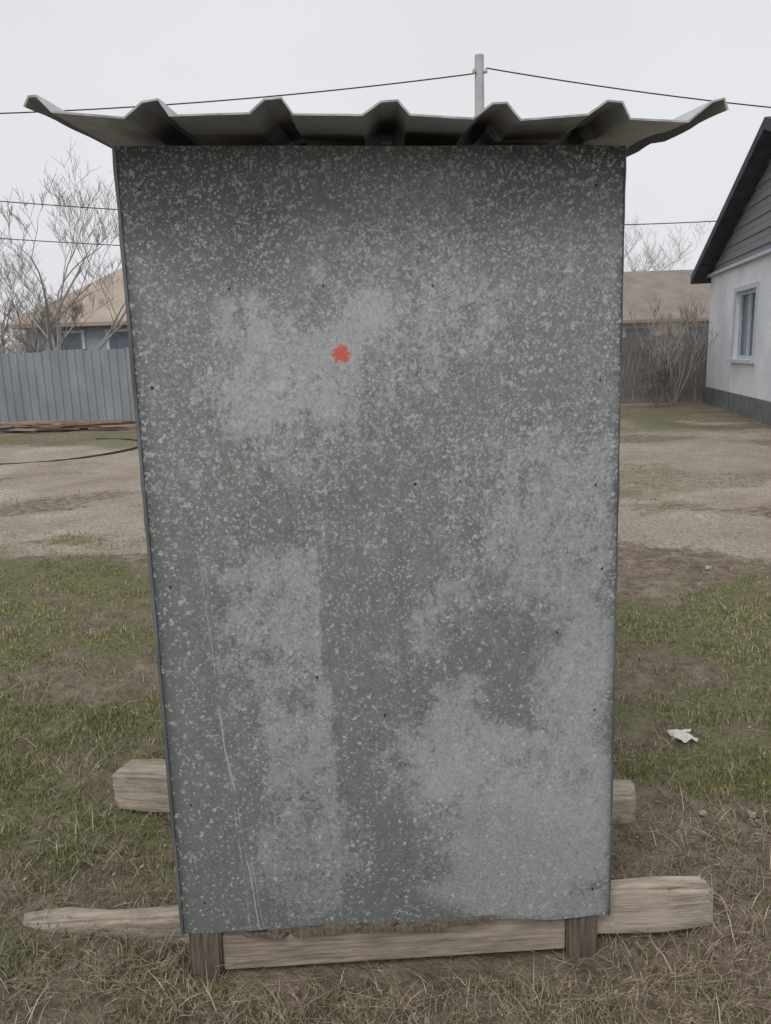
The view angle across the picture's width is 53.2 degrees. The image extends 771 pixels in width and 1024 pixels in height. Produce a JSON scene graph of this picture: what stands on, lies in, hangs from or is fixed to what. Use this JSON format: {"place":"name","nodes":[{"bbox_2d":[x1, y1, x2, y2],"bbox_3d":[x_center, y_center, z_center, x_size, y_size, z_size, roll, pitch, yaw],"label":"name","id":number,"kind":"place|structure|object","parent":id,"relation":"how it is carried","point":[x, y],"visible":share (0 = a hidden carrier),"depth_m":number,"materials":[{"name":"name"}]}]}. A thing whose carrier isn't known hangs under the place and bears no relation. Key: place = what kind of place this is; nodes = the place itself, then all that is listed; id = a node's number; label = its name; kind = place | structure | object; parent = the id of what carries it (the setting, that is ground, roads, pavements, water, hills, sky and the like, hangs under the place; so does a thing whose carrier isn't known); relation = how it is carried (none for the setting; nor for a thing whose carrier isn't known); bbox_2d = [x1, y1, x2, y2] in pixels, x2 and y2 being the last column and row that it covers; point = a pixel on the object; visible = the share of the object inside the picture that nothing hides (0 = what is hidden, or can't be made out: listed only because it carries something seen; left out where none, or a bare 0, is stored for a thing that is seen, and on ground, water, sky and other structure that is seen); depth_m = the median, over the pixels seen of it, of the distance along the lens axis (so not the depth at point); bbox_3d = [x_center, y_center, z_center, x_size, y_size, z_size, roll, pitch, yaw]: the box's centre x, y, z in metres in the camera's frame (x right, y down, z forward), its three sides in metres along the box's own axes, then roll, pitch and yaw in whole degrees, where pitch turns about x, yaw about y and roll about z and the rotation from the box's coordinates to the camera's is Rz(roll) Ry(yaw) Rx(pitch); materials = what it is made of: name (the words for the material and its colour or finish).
{"place":"outdoors","nodes":[
{"label":"outdoors","id":0,"kind":"place"},
{"bbox_2d":[25,325,126,352],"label":"walls","id":1,"kind":"structure","parent":0,"point":[94,336],"depth_m":31.12,"materials":[{"name":"paint"}]},
{"bbox_2d":[7,268,126,328],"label":"roof","id":2,"kind":"structure","parent":1,"relation":"on","point":[101,316],"depth_m":31.42,"materials":[{"name":"beige tile"}]},
{"bbox_2d":[52,330,84,333],"bbox_3d":[-12.835,-7.270,31.038,1.400,0.120,0.080,-2,12,0],"label":"window surround top","id":3,"kind":"object","parent":1,"relation":"attached to","point":[72,331],"depth_m":31.00,"materials":[{"name":"white wood"}]},
{"bbox_2d":[54,333,82,349],"bbox_3d":[-12.816,-6.677,31.182,1.100,1.100,0.050,-2,12,0],"label":"window glass pane","id":4,"kind":"object","parent":1,"relation":"attached to","point":[76,342],"visible":0.43,"depth_m":31.11,"materials":[{"name":"glass"}]},
{"bbox_2d":[81,333,85,348],"bbox_3d":[-12.206,-6.692,31.162,0.120,1.100,0.080,-2,12,0],"label":"window surround side","id":5,"kind":"object","parent":1,"relation":"attached to","point":[83,341],"depth_m":31.08,"materials":[{"name":"white wood"}]},
{"bbox_2d":[105,332,109,348],"bbox_3d":[-11.227,-6.723,31.162,0.120,1.100,0.080,-2,12,0],"label":"window surround side","id":6,"kind":"object","parent":1,"relation":"attached to","point":[107,343],"depth_m":31.10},
{"bbox_2d":[104,328,127,331],"bbox_3d":[-10.636,-7.339,31.038,1.400,0.120,0.080,-2,12,0],"label":"window surround top","id":7,"kind":"object","parent":1,"relation":"attached to","point":[119,330],"depth_m":31.00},
{"bbox_2d":[108,331,128,348],"bbox_3d":[-10.617,-6.746,31.182,1.100,1.100,0.050,-2,12,0],"label":"window glass pane","id":8,"kind":"object","parent":1,"relation":"attached to","point":[118,340],"visible":0.43,"depth_m":31.12,"materials":[{"name":"grey glass"}]},
{"bbox_2d":[0,378,770,1023],"bbox_3d":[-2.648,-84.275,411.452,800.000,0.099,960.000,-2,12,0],"label":"ground","id":9,"kind":"structure","parent":0,"point":[688,440],"depth_m":3.61,"materials":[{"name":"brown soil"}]},
{"bbox_2d":[0,243,70,353],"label":"bare tree","id":10,"kind":"object","parent":9,"relation":"on","point":[2,351],"visible":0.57,"depth_m":28.87,"materials":[{"name":"brown plant"}]},
{"bbox_2d":[2,273,86,352],"bbox_3d":[-11.357,-6.050,26.863,3.714,4.920,2.911,2,12,18],"label":"bare tree","id":11,"kind":"object","parent":9,"relation":"on","point":[34,326],"visible":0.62,"depth_m":26.98,"materials":[{"name":"brown plant"}]},
{"bbox_2d":[0,283,114,352],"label":"bare tree","id":12,"kind":"object","parent":9,"relation":"on","point":[73,307],"visible":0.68,"depth_m":24.68,"materials":[{"name":"brown plant"}]},
{"bbox_2d":[0,140,126,350],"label":"bare tree","id":13,"kind":"object","parent":9,"relation":"on","point":[107,337],"visible":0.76,"depth_m":21.93,"materials":[{"name":"brown plant"}]},
{"bbox_2d":[0,347,134,421],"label":"corrugated metal fence","id":14,"kind":"object","parent":9,"relation":"on","point":[80,384],"visible":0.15,"depth_m":20.27,"materials":[{"name":"grey metal"}]},
{"bbox_2d":[0,420,135,431],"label":"plank pile","id":15,"kind":"object","parent":9,"relation":"on","point":[23,426],"visible":0.91,"depth_m":17.95,"materials":[{"name":"brown wood"}]},
{"bbox_2d":[0,438,137,464],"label":"rubber hose","id":16,"kind":"object","parent":9,"relation":"on","point":[124,450],"visible":0.73,"depth_m":13.06,"materials":[{"name":"grey rubber"}]},
{"bbox_2d":[0,260,659,353],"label":"distant trees","id":17,"kind":"object","parent":9,"relation":"on","point":[6,340],"visible":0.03,"depth_m":67.52,"materials":[{"name":"brown plant"}]},
{"bbox_2d":[23,876,712,943],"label":"wooden beam","id":18,"kind":"structure","parent":9,"relation":"on","point":[658,904],"depth_m":2.14,"materials":[{"name":"brown wood"}]},
{"bbox_2d":[112,759,635,822],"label":"wooden beam","id":19,"kind":"structure","parent":9,"relation":"on","point":[140,784],"depth_m":2.75,"materials":[{"name":"brown wood"}]},
{"bbox_2d":[23,94,728,977],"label":"metal clad shed","id":20,"kind":"structure","parent":9,"relation":"on","point":[375,352],"depth_m":1.83,"materials":[{"name":"grey metal"}]},
{"bbox_2d":[240,914,495,939],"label":"wood scraps","id":21,"kind":"object","parent":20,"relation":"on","point":[424,925],"visible":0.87,"depth_m":2.06,"materials":[{"name":"wood"}]},
{"bbox_2d":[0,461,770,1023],"bbox_3d":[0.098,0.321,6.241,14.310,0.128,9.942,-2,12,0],"label":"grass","id":22,"kind":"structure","parent":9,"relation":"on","point":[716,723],"depth_m":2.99,"materials":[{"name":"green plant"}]},
{"bbox_2d":[0,509,770,1023],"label":"dry straw","id":23,"kind":"object","parent":9,"relation":"on","point":[424,1003],"visible":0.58,"depth_m":2.22,"materials":[{"name":"beige plant"}]},
{"bbox_2d":[0,787,770,1023],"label":"withered weeds","id":24,"kind":"object","parent":9,"relation":"on","point":[19,989],"visible":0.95,"depth_m":1.99,"materials":[{"name":"beige plant"}]},
{"bbox_2d":[472,54,486,114],"bbox_3d":[2.116,-5.904,17.170,0.320,7.800,0.296,-2,12,0],"label":"utility pole","id":25,"kind":"object","parent":9,"relation":"on","point":[478,71],"visible":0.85,"depth_m":16.40,"materials":[{"name":"concrete"}]},
{"bbox_2d":[0,201,116,209],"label":"overhead cable","id":26,"kind":"object","parent":25,"relation":"attached to","point":[58,205],"visible":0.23,"depth_m":16.83,"materials":[{"name":"grey plastic"}]},
{"bbox_2d":[0,238,119,245],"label":"overhead cable","id":27,"kind":"object","parent":25,"relation":"attached to","point":[59,242],"visible":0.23,"depth_m":16.99,"materials":[{"name":"grey plastic"}]},
{"bbox_2d":[0,73,473,113],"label":"overhead cable","id":28,"kind":"object","parent":25,"relation":"attached to","point":[257,97],"visible":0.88,"depth_m":16.42,"materials":[{"name":"grey plastic"}]},
{"bbox_2d":[486,67,770,107],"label":"overhead cable","id":29,"kind":"object","parent":25,"relation":"attached to","point":[622,89],"visible":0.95,"depth_m":16.43,"materials":[{"name":"grey plastic"}]},
{"bbox_2d":[625,221,715,224],"bbox_3d":[6.694,-6.689,17.495,9.267,0.298,0.021,-3,12,-7],"label":"overhead cable","id":30,"kind":"object","parent":25,"relation":"attached to","point":[670,223],"visible":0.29,"depth_m":17.49,"materials":[{"name":"grey plastic"}]},
{"bbox_2d":[624,216,645,268],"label":"bare tree","id":31,"kind":"object","parent":9,"relation":"on","point":[636,241],"visible":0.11,"depth_m":45.13,"materials":[{"name":"brown plant"}]},
{"bbox_2d":[638,355,681,407],"bbox_3d":[6.818,-3.223,19.198,1.169,1.346,0.860,-9,14,-30],"label":"bare shrub","id":32,"kind":"object","parent":9,"relation":"on","point":[663,368],"visible":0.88,"depth_m":19.09,"materials":[{"name":"brown plant"}]},
{"bbox_2d":[621,330,708,403],"bbox_3d":[4.632,-3.698,20.181,8.784,1.900,0.086,-4,12,-11],"label":"wooden plank fence","id":33,"kind":"object","parent":9,"relation":"on","point":[632,361],"visible":0.19,"depth_m":20.70,"materials":[{"name":"brown wood"}]},
{"bbox_2d":[625,207,720,271],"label":"bare tree","id":34,"kind":"object","parent":9,"relation":"on","point":[649,261],"visible":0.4,"depth_m":46.06,"materials":[{"name":"brown plant"}]},
{"bbox_2d":[627,288,719,406],"bbox_3d":[7.087,-4.060,19.273,1.915,2.949,2.014,-2,12,0],"label":"bare shrub","id":35,"kind":"object","parent":9,"relation":"on","point":[678,339],"visible":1,"depth_m":19.04,"materials":[{"name":"brown plant"}]},
{"bbox_2d":[665,729,697,742],"bbox_3d":[1.220,0.920,3.163,0.110,0.025,0.090,-2,12,0],"label":"plastic scrap","id":36,"kind":"object","parent":9,"relation":"on","point":[683,735],"visible":1,"depth_m":3.16,"materials":[{"name":"grey plastic"}]},
{"bbox_2d":[698,810,706,815],"bbox_3d":[1.092,1.038,2.654,0.030,0.020,0.024,-7,13,-24],"label":"stone","id":37,"kind":"object","parent":9,"relation":"on","point":[702,812],"visible":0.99,"depth_m":2.65,"materials":[{"name":"beige stone"}]},
{"bbox_2d":[703,386,770,425],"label":"foundation","id":38,"kind":"object","parent":9,"relation":"on","point":[757,410],"visible":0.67,"depth_m":16.84,"materials":[{"name":"grey concrete"}]},
{"bbox_2d":[706,267,740,391],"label":"wall","id":39,"kind":"structure","parent":38,"relation":"on","point":[719,367],"depth_m":18.76,"materials":[{"name":"white paint"}]},
{"bbox_2d":[690,117,770,283],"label":"roof","id":40,"kind":"structure","parent":39,"relation":"on","point":[755,165],"depth_m":16.44,"materials":[{"name":"black metal"}]},
{"bbox_2d":[730,288,736,358],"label":"trim","id":41,"kind":"structure","parent":39,"relation":"attached to","point":[733,325],"depth_m":17.60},
{"bbox_2d":[737,258,759,291],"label":"wall","id":42,"kind":"structure","parent":39,"relation":"attached to","point":[748,273],"depth_m":16.48,"materials":[{"name":"white paint"}]},
{"bbox_2d":[735,282,755,291],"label":"trim","id":43,"kind":"structure","parent":42,"relation":"attached to","point":[746,287],"depth_m":16.54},
{"bbox_2d":[731,359,752,396],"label":"wall","id":44,"kind":"structure","parent":38,"relation":"on","point":[741,380],"depth_m":16.96,"materials":[{"name":"white paint"}]},
{"bbox_2d":[737,292,743,358],"bbox_3d":[8.084,-4.244,17.523,0.055,1.480,0.090,1,12,11],"label":"frame","id":45,"kind":"object","parent":44,"relation":"on","point":[740,325],"visible":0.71,"depth_m":17.49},
{"bbox_2d":[726,359,754,363],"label":"sill","id":46,"kind":"structure","parent":44,"relation":"attached to","point":[741,361],"depth_m":16.64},
{"bbox_2d":[738,355,751,359],"bbox_3d":[7.951,-3.390,16.884,0.055,0.080,1.540,1,12,11],"label":"frame","id":47,"kind":"object","parent":44,"relation":"on","point":[744,357],"visible":0.64,"depth_m":17.04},
{"bbox_2d":[746,293,752,355],"bbox_3d":[7.934,-4.080,16.765,0.055,1.320,0.070,1,12,11],"label":"frame","id":48,"kind":"object","parent":47,"relation":"on","point":[749,324],"visible":1,"depth_m":16.74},
{"bbox_2d":[741,288,755,295],"bbox_3d":[7.908,-4.760,16.598,0.055,0.080,1.540,1,12,11],"label":"frame","id":49,"kind":"object","parent":48,"relation":"on","point":[747,292],"visible":0.64,"depth_m":16.77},
{"bbox_2d":[740,293,755,355],"bbox_3d":[7.971,-4.075,16.733,0.020,1.480,1.720,1,12,11],"label":"glass","id":50,"kind":"object","parent":44,"relation":"on","point":[744,324],"visible":0.21,"depth_m":17.14,"materials":[{"name":"grey glass"}]},
{"bbox_2d":[751,254,770,401],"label":"wall","id":51,"kind":"structure","parent":38,"relation":"on","point":[761,380],"depth_m":15.35,"materials":[{"name":"white paint"}]},
{"bbox_2d":[707,248,770,276],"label":"gable ledge","id":52,"kind":"object","parent":51,"relation":"attached to","point":[747,260],"visible":1,"depth_m":16.65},
{"bbox_2d":[712,242,770,272],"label":"gable board","id":53,"kind":"object","parent":51,"relation":"on","point":[747,255],"visible":0.5,"depth_m":16.68,"materials":[{"name":"grey wood"}]},
{"bbox_2d":[715,234,770,266],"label":"gable board","id":54,"kind":"object","parent":53,"relation":"on","point":[749,247],"visible":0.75,"depth_m":16.53,"materials":[{"name":"grey wood"}]},
{"bbox_2d":[719,226,770,258],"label":"gable board","id":55,"kind":"object","parent":54,"relation":"on","point":[751,239],"visible":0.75,"depth_m":16.42,"materials":[{"name":"grey wood"}]},
{"bbox_2d":[724,218,770,249],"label":"gable board","id":56,"kind":"object","parent":55,"relation":"on","point":[752,232],"visible":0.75,"depth_m":16.22,"materials":[{"name":"grey wood"}]},
{"bbox_2d":[729,211,770,240],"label":"gable board","id":57,"kind":"object","parent":56,"relation":"on","point":[754,223],"visible":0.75,"depth_m":16.10,"materials":[{"name":"grey wood"}]},
{"bbox_2d":[733,202,770,231],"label":"gable board","id":58,"kind":"object","parent":57,"relation":"on","point":[755,215],"visible":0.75,"depth_m":15.92,"materials":[{"name":"grey wood"}]},
{"bbox_2d":[739,195,770,220],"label":"gable board","id":59,"kind":"object","parent":58,"relation":"on","point":[757,206],"visible":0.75,"depth_m":15.77,"materials":[{"name":"grey wood"}]},
{"bbox_2d":[743,186,770,211],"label":"gable board","id":60,"kind":"object","parent":59,"relation":"on","point":[759,197],"visible":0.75,"depth_m":15.58,"materials":[{"name":"grey wood"}]},
{"bbox_2d":[750,179,770,199],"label":"gable board","id":61,"kind":"object","parent":60,"relation":"on","point":[763,187],"visible":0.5,"depth_m":15.40,"materials":[{"name":"grey wood"}]},
{"bbox_2d":[755,171,770,188],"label":"gable board","id":62,"kind":"object","parent":61,"relation":"on","point":[765,178],"visible":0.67,"depth_m":15.19,"materials":[{"name":"grey wood"}]},
{"bbox_2d":[762,163,770,176],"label":"gable board","id":63,"kind":"object","parent":62,"relation":"on","point":[768,169],"visible":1,"depth_m":15.00,"materials":[{"name":"grey wood"}]},
{"bbox_2d":[751,281,759,359],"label":"trim","id":64,"kind":"structure","parent":51,"relation":"attached to","point":[755,319],"depth_m":15.83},
{"bbox_2d":[764,116,770,130],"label":"roof","id":65,"kind":"structure","parent":51,"relation":"on","point":[767,123],"depth_m":13.67,"materials":[{"name":"grey metal"}]},
{"bbox_2d":[746,810,755,817],"bbox_3d":[1.254,1.037,2.638,0.028,0.021,0.029,-6,12,-18],"label":"stone","id":66,"kind":"object","parent":9,"relation":"on","point":[749,814],"visible":0.9,"depth_m":2.63,"materials":[{"name":"beige stone"}]},
{"bbox_2d":[0,0,770,351],"label":"sky","id":67,"kind":"structure","parent":0,"point":[71,54],"materials":[{"name":"white"}]},
{"bbox_2d":[623,321,708,371],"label":"walls","id":68,"kind":"structure","parent":0,"point":[626,326],"depth_m":37.04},
{"bbox_2d":[627,328,650,344],"bbox_3d":[12.245,-8.300,37.137,1.200,1.100,0.050,-2,12,0],"label":"window glass pane","id":69,"kind":"object","parent":68,"relation":"attached to","point":[642,331],"visible":0.29,"depth_m":37.03,"materials":[{"name":"grey glass"}]},
{"bbox_2d":[623,269,710,323],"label":"roof","id":70,"kind":"structure","parent":68,"relation":"on","point":[673,289],"depth_m":38.29,"materials":[{"name":"brown tile"}]},
{"bbox_2d":[689,326,708,349],"bbox_3d":[15.244,-8.395,37.137,1.200,1.100,0.050,-2,12,0],"label":"window glass pane","id":71,"kind":"object","parent":68,"relation":"attached to","point":[699,328],"visible":0.21,"depth_m":37.03,"materials":[{"name":"grey glass"}]}
]}

